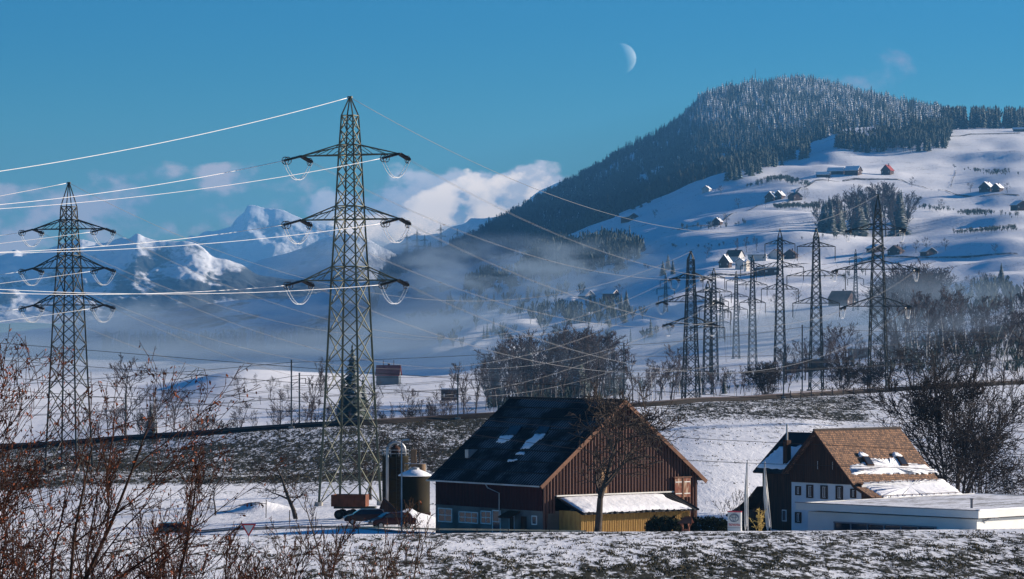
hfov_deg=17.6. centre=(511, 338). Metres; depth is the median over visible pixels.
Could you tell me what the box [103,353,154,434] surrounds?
round bare tree
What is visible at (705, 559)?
grass
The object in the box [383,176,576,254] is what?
mountain
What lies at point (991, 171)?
hedge row
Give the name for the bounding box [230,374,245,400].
round bare tree
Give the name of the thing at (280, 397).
round bare tree
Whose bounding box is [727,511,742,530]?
company sign
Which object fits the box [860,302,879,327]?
round bare tree
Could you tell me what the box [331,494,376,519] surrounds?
farm trailer
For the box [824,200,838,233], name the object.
spruce tree
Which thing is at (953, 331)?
birch tree
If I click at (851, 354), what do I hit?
spruce tree
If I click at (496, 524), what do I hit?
door
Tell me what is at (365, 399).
spruce tree
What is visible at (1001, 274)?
spruce tree
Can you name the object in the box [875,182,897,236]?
tall bare tree
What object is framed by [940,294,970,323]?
round bare tree
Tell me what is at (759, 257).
farmhouse
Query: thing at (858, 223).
spruce tree
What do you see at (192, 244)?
power cable
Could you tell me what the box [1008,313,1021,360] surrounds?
tall bare tree
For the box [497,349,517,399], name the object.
tall bare tree
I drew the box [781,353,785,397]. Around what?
catenary mast
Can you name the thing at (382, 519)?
parked car
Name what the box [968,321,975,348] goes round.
slender bare tree
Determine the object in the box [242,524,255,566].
yield sign
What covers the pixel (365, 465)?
fruit tree
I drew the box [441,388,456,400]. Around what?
shed
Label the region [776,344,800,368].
round bare tree
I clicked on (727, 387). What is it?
undergrowth
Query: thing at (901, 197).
spruce tree
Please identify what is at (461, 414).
rail
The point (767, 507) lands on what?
flagpole
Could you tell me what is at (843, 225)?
spruce tree
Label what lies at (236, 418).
round bare tree
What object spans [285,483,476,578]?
hazel tree
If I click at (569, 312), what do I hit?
valley wood
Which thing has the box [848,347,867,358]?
farmhouse
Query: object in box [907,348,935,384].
bare tree
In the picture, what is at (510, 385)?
overhead wire
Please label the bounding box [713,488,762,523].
bare shrub
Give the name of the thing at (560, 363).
slender bare tree
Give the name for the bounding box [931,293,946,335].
tall bare tree
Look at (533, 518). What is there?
window
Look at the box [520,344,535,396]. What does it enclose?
spruce tree
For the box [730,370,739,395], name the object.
birch tree
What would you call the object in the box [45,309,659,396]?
power cable
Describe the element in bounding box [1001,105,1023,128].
skyline wood
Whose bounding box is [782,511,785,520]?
window
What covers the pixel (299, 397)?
catenary mast
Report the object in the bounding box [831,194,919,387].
lattice pylon
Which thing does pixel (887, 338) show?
tall bare tree
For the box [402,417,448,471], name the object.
fruit tree
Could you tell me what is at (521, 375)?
tall bare tree
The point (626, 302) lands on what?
spruce tree
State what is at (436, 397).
round bare tree
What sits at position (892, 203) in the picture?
tall bare tree
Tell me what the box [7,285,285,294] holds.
power cable
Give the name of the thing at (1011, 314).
slender bare tree
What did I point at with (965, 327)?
round bare tree
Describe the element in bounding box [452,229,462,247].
lattice pylon
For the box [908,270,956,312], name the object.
round bare tree
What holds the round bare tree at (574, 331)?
on the ground at (934, 172)
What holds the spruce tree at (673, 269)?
on the ground at (934, 172)
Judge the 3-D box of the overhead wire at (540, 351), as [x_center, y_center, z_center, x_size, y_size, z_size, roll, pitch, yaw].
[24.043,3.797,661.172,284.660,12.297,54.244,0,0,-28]
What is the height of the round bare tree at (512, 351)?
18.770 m
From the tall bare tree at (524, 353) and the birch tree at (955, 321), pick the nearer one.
the tall bare tree at (524, 353)
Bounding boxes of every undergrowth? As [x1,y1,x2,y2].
[482,374,627,409]
[637,356,884,393]
[886,321,1023,376]
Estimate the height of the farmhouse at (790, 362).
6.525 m
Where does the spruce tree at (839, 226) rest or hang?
on the ground at (934, 172)
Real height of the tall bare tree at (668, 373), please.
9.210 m
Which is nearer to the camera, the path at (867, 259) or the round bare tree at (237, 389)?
the round bare tree at (237, 389)
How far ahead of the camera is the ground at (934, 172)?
1235.29 m
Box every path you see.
[677,204,762,229]
[709,252,1017,274]
[782,178,1019,202]
[950,132,1019,136]
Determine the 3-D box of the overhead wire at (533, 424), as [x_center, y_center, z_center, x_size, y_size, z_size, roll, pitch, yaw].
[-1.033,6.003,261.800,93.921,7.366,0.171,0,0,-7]
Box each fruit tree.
[195,471,224,515]
[342,430,391,499]
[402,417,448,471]
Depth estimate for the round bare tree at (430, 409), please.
658.14 m
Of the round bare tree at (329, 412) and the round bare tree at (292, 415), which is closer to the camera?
the round bare tree at (292, 415)
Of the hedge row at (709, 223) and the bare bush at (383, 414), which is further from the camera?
the hedge row at (709, 223)
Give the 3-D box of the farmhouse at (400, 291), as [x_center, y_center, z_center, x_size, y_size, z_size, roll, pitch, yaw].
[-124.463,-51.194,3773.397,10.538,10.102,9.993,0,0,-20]
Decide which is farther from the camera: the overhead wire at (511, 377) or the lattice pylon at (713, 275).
the lattice pylon at (713, 275)
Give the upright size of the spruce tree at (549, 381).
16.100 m
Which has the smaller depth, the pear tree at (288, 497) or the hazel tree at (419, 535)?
the hazel tree at (419, 535)
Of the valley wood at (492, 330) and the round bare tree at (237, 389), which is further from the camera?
the valley wood at (492, 330)
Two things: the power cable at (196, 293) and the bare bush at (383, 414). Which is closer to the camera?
the power cable at (196, 293)
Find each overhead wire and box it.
[0,327,984,385]
[0,338,1013,396]
[0,360,1008,416]
[0,360,1023,417]
[2,343,1023,414]
[3,360,1016,431]
[7,390,1023,471]
[8,353,1023,408]
[8,377,1020,454]
[15,354,1023,409]
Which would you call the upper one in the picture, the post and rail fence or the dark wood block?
the dark wood block
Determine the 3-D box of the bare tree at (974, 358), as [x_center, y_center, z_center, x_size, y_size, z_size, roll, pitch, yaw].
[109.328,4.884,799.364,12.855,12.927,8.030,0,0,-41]
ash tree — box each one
[845,357,1023,493]
[917,402,1023,494]
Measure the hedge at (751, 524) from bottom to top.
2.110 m
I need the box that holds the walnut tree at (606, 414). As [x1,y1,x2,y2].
[564,377,693,531]
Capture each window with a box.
[438,508,451,522]
[459,511,477,523]
[481,511,490,523]
[531,515,536,524]
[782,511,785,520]
[795,486,800,494]
[795,512,801,522]
[806,485,812,497]
[816,460,819,469]
[820,485,827,498]
[835,486,842,499]
[850,489,855,497]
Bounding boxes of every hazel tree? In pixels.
[0,325,296,578]
[0,401,164,578]
[42,427,239,578]
[78,542,312,578]
[122,494,276,578]
[236,516,365,578]
[237,498,472,578]
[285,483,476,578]
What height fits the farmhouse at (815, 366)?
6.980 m
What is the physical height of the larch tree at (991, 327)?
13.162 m
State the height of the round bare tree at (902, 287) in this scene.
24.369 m
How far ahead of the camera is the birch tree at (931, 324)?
948.58 m
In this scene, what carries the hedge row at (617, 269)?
on the ground at (934, 172)
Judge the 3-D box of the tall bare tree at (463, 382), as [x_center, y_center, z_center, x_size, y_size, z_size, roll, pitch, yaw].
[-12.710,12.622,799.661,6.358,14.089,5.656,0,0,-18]
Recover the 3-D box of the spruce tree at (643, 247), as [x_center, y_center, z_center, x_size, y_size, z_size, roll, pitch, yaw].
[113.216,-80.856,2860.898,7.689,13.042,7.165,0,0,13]
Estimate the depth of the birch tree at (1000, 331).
961.57 m
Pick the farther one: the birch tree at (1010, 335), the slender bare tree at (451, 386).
the birch tree at (1010, 335)
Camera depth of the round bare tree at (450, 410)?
644.03 m
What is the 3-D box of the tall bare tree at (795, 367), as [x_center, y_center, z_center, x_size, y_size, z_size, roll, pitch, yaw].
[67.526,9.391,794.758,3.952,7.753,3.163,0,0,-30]
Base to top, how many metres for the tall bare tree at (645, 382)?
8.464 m
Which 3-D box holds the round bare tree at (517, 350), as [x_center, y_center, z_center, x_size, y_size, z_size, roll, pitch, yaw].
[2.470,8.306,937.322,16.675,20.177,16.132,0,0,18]
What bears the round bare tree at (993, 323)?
on the ground at (934, 172)
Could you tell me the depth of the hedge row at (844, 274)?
2206.03 m
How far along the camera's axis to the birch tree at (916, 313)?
981.24 m
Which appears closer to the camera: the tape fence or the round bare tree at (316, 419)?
the tape fence
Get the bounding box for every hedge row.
[499,300,617,313]
[585,264,649,273]
[679,218,745,228]
[745,173,810,186]
[772,201,819,209]
[801,230,867,237]
[816,270,864,279]
[919,203,1018,216]
[953,224,1016,233]
[954,166,1018,174]
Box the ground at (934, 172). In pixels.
[0,92,1023,578]
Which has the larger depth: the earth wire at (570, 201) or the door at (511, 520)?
the earth wire at (570, 201)
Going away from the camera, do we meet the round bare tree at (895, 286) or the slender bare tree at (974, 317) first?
the slender bare tree at (974, 317)
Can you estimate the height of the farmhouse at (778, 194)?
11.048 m
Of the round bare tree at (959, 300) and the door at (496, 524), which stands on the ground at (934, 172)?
the round bare tree at (959, 300)
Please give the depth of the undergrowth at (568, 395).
888.49 m
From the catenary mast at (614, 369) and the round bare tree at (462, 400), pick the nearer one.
the catenary mast at (614, 369)
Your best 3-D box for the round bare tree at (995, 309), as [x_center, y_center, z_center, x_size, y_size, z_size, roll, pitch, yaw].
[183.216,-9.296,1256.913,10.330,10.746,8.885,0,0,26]
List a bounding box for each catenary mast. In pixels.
[124,395,125,434]
[288,360,305,428]
[298,373,299,422]
[455,374,460,418]
[610,343,624,398]
[613,353,627,397]
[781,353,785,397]
[801,325,802,390]
[913,340,925,383]
[928,329,940,382]
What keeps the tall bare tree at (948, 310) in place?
on the ground at (934, 172)
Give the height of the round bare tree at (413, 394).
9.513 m
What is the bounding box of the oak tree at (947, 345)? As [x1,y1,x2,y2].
[897,335,974,420]
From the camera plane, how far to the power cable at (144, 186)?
363.61 m
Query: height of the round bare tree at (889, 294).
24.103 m
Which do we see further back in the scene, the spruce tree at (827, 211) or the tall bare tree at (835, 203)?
the spruce tree at (827, 211)
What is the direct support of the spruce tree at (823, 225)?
on the ground at (934, 172)
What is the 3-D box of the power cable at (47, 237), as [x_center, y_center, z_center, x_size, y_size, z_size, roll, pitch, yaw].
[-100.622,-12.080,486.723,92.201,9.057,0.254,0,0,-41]
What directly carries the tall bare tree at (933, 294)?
on the ground at (934, 172)
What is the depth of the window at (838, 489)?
342.54 m
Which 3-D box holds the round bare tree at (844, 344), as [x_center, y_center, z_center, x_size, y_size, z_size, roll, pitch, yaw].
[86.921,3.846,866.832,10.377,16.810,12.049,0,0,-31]
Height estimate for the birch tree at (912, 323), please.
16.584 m
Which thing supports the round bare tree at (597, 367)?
on the ground at (934, 172)
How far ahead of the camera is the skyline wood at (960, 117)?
4235.68 m
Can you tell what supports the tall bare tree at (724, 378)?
on the ground at (934, 172)
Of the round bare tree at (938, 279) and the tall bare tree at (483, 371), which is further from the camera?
the round bare tree at (938, 279)
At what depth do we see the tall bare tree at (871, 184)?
2902.09 m
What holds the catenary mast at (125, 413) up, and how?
on the ground at (934, 172)
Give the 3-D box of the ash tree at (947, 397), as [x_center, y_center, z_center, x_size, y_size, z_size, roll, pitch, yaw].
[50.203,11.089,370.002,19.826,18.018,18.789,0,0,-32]
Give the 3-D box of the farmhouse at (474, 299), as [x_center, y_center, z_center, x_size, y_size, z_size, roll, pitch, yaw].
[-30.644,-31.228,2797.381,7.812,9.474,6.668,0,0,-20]
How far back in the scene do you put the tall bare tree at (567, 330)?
932.67 m
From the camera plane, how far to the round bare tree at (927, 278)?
1471.35 m
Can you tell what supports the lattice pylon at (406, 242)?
on the ground at (934, 172)
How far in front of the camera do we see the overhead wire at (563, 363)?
621.11 m
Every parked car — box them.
[156,522,194,532]
[343,509,384,524]
[368,512,415,526]
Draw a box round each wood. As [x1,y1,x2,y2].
[99,260,394,350]
[437,306,697,346]
[445,280,585,314]
[462,264,518,296]
[513,293,647,326]
[514,225,644,282]
[723,135,810,180]
[833,122,861,148]
[912,274,1023,320]
[939,105,968,128]
[968,105,1003,128]
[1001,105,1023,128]
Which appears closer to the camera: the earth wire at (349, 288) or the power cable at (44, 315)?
the power cable at (44, 315)
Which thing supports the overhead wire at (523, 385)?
attached to the catenary mast at (291, 427)
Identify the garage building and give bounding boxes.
[795,493,1023,530]
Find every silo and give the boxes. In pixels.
[382,441,408,511]
[398,463,430,512]
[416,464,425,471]
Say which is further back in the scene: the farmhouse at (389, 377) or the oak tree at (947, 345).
the farmhouse at (389, 377)
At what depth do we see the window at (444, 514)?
301.99 m
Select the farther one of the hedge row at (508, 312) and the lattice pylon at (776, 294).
the hedge row at (508, 312)
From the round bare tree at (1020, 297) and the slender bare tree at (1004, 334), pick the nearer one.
the slender bare tree at (1004, 334)
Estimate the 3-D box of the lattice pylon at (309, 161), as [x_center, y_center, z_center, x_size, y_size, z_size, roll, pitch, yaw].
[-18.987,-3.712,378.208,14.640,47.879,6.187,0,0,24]
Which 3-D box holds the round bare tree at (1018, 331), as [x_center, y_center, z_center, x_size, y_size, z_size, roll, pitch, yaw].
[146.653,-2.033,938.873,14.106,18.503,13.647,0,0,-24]
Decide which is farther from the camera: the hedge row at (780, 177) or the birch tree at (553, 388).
the hedge row at (780, 177)
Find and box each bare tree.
[84,407,115,436]
[102,388,112,436]
[102,405,123,434]
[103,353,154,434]
[110,407,129,434]
[145,404,167,431]
[160,386,190,431]
[179,410,191,430]
[228,399,261,426]
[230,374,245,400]
[230,409,245,426]
[265,377,279,396]
[265,404,278,424]
[268,388,294,423]
[271,406,289,423]
[283,404,301,423]
[295,393,321,421]
[296,367,327,421]
[297,408,311,421]
[313,356,337,394]
[313,398,327,421]
[319,402,336,420]
[363,392,382,414]
[369,401,382,418]
[398,387,425,414]
[424,404,434,415]
[425,391,445,415]
[434,397,450,414]
[439,392,456,413]
[439,396,455,413]
[446,376,456,414]
[449,362,472,413]
[459,396,473,413]
[464,358,488,412]
[466,363,490,400]
[471,349,504,388]
[473,343,519,390]
[478,365,497,409]
[488,339,533,391]
[488,355,502,401]
[489,348,514,398]
[490,332,542,396]
[493,342,522,394]
[497,327,550,394]
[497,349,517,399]
[502,348,532,395]
[513,344,532,395]
[516,335,562,380]
[518,341,548,393]
[519,328,574,395]
[524,343,560,394]
[539,334,562,395]
[539,375,545,396]
[540,328,593,396]
[541,322,593,371]
[545,321,609,385]
[550,332,584,397]
[553,338,572,391]
[553,342,565,397]
[562,327,577,375]
[570,330,593,397]
[571,332,596,384]
[574,329,631,397]
[574,329,632,394]
[579,329,629,397]
[583,334,605,391]
[590,332,617,392]
[602,378,606,396]
[604,343,622,395]
[606,359,625,386]
[622,347,643,401]
[641,369,651,396]
[644,366,657,391]
[652,361,657,394]
[653,361,668,399]
[656,363,674,399]
[662,343,691,399]
[672,354,680,398]
[706,370,717,395]
[708,374,716,394]
[718,366,728,392]
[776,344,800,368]
[785,361,800,392]
[789,336,823,379]
[803,350,812,372]
[811,202,821,229]
[813,340,831,375]
[814,199,822,223]
[815,323,854,378]
[825,322,866,378]
[826,338,834,381]
[832,194,844,215]
[832,194,844,228]
[842,191,860,220]
[843,191,870,228]
[848,183,864,212]
[848,333,861,360]
[855,337,863,365]
[857,189,870,221]
[857,340,872,369]
[859,190,879,233]
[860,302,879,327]
[861,184,887,236]
[861,270,932,326]
[861,276,921,326]
[862,273,912,323]
[866,276,903,318]
[867,182,880,199]
[872,299,924,367]
[872,344,908,380]
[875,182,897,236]
[878,273,932,324]
[879,271,938,321]
[879,326,894,363]
[880,257,937,318]
[881,189,892,220]
[881,317,901,361]
[882,182,903,236]
[882,183,896,211]
[886,262,940,320]
[888,292,905,337]
[888,322,914,348]
[890,261,958,321]
[890,328,897,368]
[891,345,927,385]
[900,271,939,294]
[900,290,923,333]
[904,191,915,222]
[904,194,921,224]
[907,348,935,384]
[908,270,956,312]
[909,274,931,320]
[914,294,932,334]
[915,270,969,313]
[915,283,969,327]
[915,293,938,332]
[917,303,936,358]
[918,310,951,363]
[925,285,939,313]
[928,269,949,317]
[929,282,946,313]
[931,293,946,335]
[933,293,965,344]
[937,290,975,329]
[937,312,952,348]
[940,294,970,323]
[941,333,982,374]
[947,316,962,349]
[953,312,978,352]
[958,327,1005,379]
[966,308,1003,350]
[966,316,978,345]
[967,295,996,328]
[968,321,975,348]
[969,305,978,327]
[974,347,996,379]
[976,320,984,352]
[984,312,1001,334]
[988,291,1017,323]
[988,300,1008,323]
[990,299,1022,324]
[992,310,1023,364]
[1001,317,1009,362]
[1002,311,1015,356]
[1005,303,1023,358]
[1006,293,1023,317]
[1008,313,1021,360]
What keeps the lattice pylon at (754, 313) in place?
on the ground at (934, 172)
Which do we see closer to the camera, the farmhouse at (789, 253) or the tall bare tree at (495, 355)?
the tall bare tree at (495, 355)
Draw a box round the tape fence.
[336,526,585,533]
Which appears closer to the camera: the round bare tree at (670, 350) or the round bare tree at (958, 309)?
the round bare tree at (670, 350)
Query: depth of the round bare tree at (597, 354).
884.98 m
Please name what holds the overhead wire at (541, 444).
attached to the wooden pole
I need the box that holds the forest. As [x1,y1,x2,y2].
[376,73,952,291]
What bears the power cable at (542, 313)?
hanging from the lattice pylon at (309, 161)
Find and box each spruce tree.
[144,404,155,433]
[334,372,345,420]
[335,344,370,420]
[360,378,371,418]
[488,357,501,405]
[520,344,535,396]
[542,346,558,396]
[558,351,570,397]
[569,340,587,397]
[623,290,629,307]
[640,240,646,251]
[659,262,665,275]
[665,256,670,269]
[670,260,675,273]
[721,381,727,393]
[816,203,822,229]
[818,201,828,233]
[820,202,826,232]
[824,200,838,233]
[834,199,843,233]
[839,201,845,234]
[846,195,870,236]
[850,346,853,365]
[859,196,869,232]
[862,197,870,225]
[887,191,911,236]
[900,190,908,221]
[996,263,1003,282]
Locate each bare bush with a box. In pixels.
[131,407,154,433]
[197,414,214,429]
[207,419,233,428]
[325,406,338,420]
[371,410,393,418]
[401,408,415,416]
[407,400,439,416]
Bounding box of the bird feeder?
[678,516,693,530]
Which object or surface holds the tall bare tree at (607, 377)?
on the ground at (934, 172)
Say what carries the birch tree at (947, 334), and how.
on the ground at (934, 172)
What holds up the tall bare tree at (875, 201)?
on the ground at (934, 172)
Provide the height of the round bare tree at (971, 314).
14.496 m
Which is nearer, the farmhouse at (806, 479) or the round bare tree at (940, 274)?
the farmhouse at (806, 479)
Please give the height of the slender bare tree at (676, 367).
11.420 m
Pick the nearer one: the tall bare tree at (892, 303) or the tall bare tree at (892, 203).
the tall bare tree at (892, 303)
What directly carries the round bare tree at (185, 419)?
on the ground at (934, 172)
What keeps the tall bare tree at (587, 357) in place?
on the ground at (934, 172)
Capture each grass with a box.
[0,391,991,493]
[0,529,1023,578]
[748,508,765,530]
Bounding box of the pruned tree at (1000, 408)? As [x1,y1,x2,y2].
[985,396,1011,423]
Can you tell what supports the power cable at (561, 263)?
attached to the lattice pylon at (309, 161)
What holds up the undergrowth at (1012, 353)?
on the ground at (934, 172)
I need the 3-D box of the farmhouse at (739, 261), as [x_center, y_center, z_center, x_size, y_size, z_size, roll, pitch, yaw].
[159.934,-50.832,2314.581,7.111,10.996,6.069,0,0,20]
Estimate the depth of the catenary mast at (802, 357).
692.34 m
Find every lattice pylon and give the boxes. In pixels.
[18,182,115,470]
[281,96,410,505]
[403,235,410,250]
[412,229,421,251]
[435,225,445,248]
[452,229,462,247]
[656,251,724,398]
[657,273,674,311]
[685,281,730,394]
[696,268,731,381]
[712,294,731,339]
[723,271,748,358]
[737,255,767,370]
[756,229,803,382]
[786,228,845,390]
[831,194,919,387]
[845,249,865,310]
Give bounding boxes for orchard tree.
[179,387,192,412]
[394,380,406,400]
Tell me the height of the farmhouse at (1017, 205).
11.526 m
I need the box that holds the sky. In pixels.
[0,0,1023,332]
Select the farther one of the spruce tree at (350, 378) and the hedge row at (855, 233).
the hedge row at (855, 233)
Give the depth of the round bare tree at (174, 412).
664.34 m
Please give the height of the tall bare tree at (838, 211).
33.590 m
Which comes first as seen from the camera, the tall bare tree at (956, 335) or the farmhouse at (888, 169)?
the tall bare tree at (956, 335)
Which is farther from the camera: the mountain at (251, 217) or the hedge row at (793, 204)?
the mountain at (251, 217)
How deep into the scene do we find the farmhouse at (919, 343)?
1147.39 m
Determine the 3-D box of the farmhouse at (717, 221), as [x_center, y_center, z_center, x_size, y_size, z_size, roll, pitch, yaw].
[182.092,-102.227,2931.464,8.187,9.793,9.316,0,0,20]
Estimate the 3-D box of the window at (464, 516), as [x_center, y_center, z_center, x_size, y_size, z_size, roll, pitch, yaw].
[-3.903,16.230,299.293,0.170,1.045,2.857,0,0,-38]
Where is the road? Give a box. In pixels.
[180,526,430,533]
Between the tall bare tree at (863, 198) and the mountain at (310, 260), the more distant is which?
the mountain at (310, 260)
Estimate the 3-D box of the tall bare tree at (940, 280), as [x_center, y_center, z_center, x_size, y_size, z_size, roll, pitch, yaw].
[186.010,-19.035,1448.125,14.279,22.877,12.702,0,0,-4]
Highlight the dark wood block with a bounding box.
[834,114,954,152]
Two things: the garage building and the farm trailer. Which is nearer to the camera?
the garage building
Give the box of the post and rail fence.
[790,378,1022,397]
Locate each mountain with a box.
[0,234,329,323]
[186,205,377,266]
[247,234,396,287]
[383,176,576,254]
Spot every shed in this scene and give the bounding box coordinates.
[379,498,430,515]
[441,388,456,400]
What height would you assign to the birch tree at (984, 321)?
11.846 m
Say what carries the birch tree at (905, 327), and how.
on the ground at (934, 172)
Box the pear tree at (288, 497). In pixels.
[244,451,320,518]
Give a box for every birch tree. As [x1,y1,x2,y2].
[147,390,163,432]
[512,380,519,395]
[552,377,559,395]
[644,360,656,398]
[645,359,665,395]
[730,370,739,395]
[899,305,916,346]
[900,302,918,342]
[901,306,922,352]
[902,301,921,347]
[919,304,936,356]
[924,314,941,361]
[934,311,955,364]
[936,319,953,354]
[945,310,961,355]
[959,315,969,339]
[982,319,993,346]
[992,317,1009,343]
[999,312,1023,366]
[1009,310,1023,352]
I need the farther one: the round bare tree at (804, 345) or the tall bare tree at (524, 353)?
the round bare tree at (804, 345)
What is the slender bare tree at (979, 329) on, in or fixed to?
on the ground at (934, 172)
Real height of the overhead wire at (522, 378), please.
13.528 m
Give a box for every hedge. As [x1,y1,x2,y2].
[644,515,681,531]
[677,515,727,530]
[742,516,771,530]
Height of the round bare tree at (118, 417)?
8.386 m
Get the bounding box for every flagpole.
[744,460,748,530]
[763,462,771,530]
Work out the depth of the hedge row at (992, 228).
2538.32 m
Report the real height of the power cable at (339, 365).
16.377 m
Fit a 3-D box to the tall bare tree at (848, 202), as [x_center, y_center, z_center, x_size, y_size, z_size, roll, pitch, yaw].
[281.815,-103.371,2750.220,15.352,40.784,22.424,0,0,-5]
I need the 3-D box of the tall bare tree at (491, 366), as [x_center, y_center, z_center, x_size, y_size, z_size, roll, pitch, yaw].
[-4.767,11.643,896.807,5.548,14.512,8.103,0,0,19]
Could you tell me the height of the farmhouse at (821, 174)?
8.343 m
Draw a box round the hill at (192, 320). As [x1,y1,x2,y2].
[0,281,376,350]
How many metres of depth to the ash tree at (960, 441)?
360.96 m
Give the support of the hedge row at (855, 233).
on the ground at (934, 172)
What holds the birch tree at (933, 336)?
on the ground at (934, 172)
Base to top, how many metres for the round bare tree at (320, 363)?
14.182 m
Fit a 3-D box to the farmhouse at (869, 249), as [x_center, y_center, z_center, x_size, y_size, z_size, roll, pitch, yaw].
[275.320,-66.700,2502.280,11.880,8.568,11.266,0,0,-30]
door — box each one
[492,510,500,532]
[509,516,514,532]
[521,516,526,531]
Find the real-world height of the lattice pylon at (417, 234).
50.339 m
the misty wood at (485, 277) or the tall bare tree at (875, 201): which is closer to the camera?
the tall bare tree at (875, 201)
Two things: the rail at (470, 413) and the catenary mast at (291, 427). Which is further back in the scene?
the rail at (470, 413)
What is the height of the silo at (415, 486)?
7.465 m
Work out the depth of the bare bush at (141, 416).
695.10 m
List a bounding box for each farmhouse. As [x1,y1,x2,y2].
[375,360,401,384]
[397,289,408,295]
[439,283,451,291]
[471,296,480,304]
[577,290,595,298]
[602,290,619,300]
[620,213,638,222]
[702,185,711,192]
[712,217,722,225]
[718,253,732,267]
[726,249,745,261]
[726,424,962,530]
[735,257,743,268]
[744,259,749,270]
[747,254,766,260]
[755,267,779,275]
[764,191,776,202]
[767,249,784,259]
[774,190,785,199]
[784,248,798,258]
[785,361,803,373]
[787,192,802,200]
[804,358,827,371]
[816,172,830,177]
[827,167,844,174]
[827,289,855,305]
[843,166,862,174]
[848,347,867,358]
[865,244,886,252]
[880,164,893,174]
[886,244,904,254]
[912,335,925,345]
[919,247,937,255]
[978,181,992,191]
[991,183,1003,191]
[1009,200,1023,210]
[1012,127,1023,131]
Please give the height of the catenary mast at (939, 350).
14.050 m
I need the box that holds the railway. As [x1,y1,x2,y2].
[0,381,1023,448]
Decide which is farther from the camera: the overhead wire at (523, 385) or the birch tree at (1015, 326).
the birch tree at (1015, 326)
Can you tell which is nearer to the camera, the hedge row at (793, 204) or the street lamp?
the street lamp
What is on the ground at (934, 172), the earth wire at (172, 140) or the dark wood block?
the dark wood block
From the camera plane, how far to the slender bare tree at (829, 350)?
880.93 m
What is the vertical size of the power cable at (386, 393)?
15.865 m
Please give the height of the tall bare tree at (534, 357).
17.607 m
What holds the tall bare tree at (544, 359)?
on the ground at (934, 172)
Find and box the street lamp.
[401,439,408,531]
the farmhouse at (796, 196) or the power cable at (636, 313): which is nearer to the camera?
the power cable at (636, 313)
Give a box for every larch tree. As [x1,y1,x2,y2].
[191,405,203,430]
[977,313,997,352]
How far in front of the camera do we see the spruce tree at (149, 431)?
664.55 m
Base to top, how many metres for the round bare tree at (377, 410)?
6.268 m
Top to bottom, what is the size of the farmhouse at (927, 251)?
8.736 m
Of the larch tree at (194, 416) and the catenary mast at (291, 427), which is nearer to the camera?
the catenary mast at (291, 427)
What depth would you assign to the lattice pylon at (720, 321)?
1499.53 m
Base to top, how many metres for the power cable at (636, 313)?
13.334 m
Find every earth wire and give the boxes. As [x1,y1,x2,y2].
[0,97,348,171]
[1,183,66,195]
[72,184,684,300]
[352,98,876,232]
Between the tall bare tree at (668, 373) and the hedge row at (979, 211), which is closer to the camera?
the tall bare tree at (668, 373)
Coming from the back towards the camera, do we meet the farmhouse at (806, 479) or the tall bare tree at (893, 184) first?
the tall bare tree at (893, 184)
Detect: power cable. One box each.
[0,158,381,208]
[0,161,280,204]
[0,232,88,243]
[0,271,91,283]
[0,285,375,293]
[0,308,91,321]
[4,223,382,252]
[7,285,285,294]
[9,225,281,251]
[44,272,655,368]
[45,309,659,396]
[46,235,647,338]
[117,233,698,338]
[117,272,708,368]
[117,310,704,397]
[313,162,844,279]
[313,226,829,326]
[315,286,833,372]
[411,286,904,372]
[412,161,898,278]
[412,226,912,326]
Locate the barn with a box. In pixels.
[426,396,707,532]
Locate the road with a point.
(241, 528)
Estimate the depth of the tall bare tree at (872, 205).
2745.20 m
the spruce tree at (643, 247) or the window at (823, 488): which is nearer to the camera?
the window at (823, 488)
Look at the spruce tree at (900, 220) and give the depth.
2756.27 m
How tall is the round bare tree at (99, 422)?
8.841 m
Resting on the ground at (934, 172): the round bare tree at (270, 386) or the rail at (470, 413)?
the round bare tree at (270, 386)
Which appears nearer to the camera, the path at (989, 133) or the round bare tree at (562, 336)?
the round bare tree at (562, 336)
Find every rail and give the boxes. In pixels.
[0,380,1007,443]
[0,380,1023,444]
[12,380,1014,443]
[20,380,1018,443]
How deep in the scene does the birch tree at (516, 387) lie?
835.45 m
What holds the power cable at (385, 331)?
hanging from the lattice pylon at (65, 255)
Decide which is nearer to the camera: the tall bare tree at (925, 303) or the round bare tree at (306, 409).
the round bare tree at (306, 409)
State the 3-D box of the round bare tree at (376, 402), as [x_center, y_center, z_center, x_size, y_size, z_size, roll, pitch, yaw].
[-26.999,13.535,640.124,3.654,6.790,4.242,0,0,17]
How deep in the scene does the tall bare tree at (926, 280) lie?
1398.23 m
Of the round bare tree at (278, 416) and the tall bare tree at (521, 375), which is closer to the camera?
the round bare tree at (278, 416)
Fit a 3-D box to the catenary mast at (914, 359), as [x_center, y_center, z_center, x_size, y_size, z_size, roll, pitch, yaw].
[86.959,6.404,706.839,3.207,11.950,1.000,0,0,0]
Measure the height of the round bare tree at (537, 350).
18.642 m
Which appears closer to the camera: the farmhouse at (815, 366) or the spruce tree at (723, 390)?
the spruce tree at (723, 390)
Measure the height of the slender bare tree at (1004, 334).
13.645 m
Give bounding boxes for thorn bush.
[740,361,784,394]
[817,351,870,390]
[854,361,887,388]
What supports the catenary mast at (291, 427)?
on the ground at (934, 172)
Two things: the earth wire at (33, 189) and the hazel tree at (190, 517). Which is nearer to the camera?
the hazel tree at (190, 517)
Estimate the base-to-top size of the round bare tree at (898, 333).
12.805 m
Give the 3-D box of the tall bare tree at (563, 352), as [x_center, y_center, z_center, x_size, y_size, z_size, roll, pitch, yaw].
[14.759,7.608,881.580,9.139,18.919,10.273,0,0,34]
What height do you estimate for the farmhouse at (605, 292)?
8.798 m

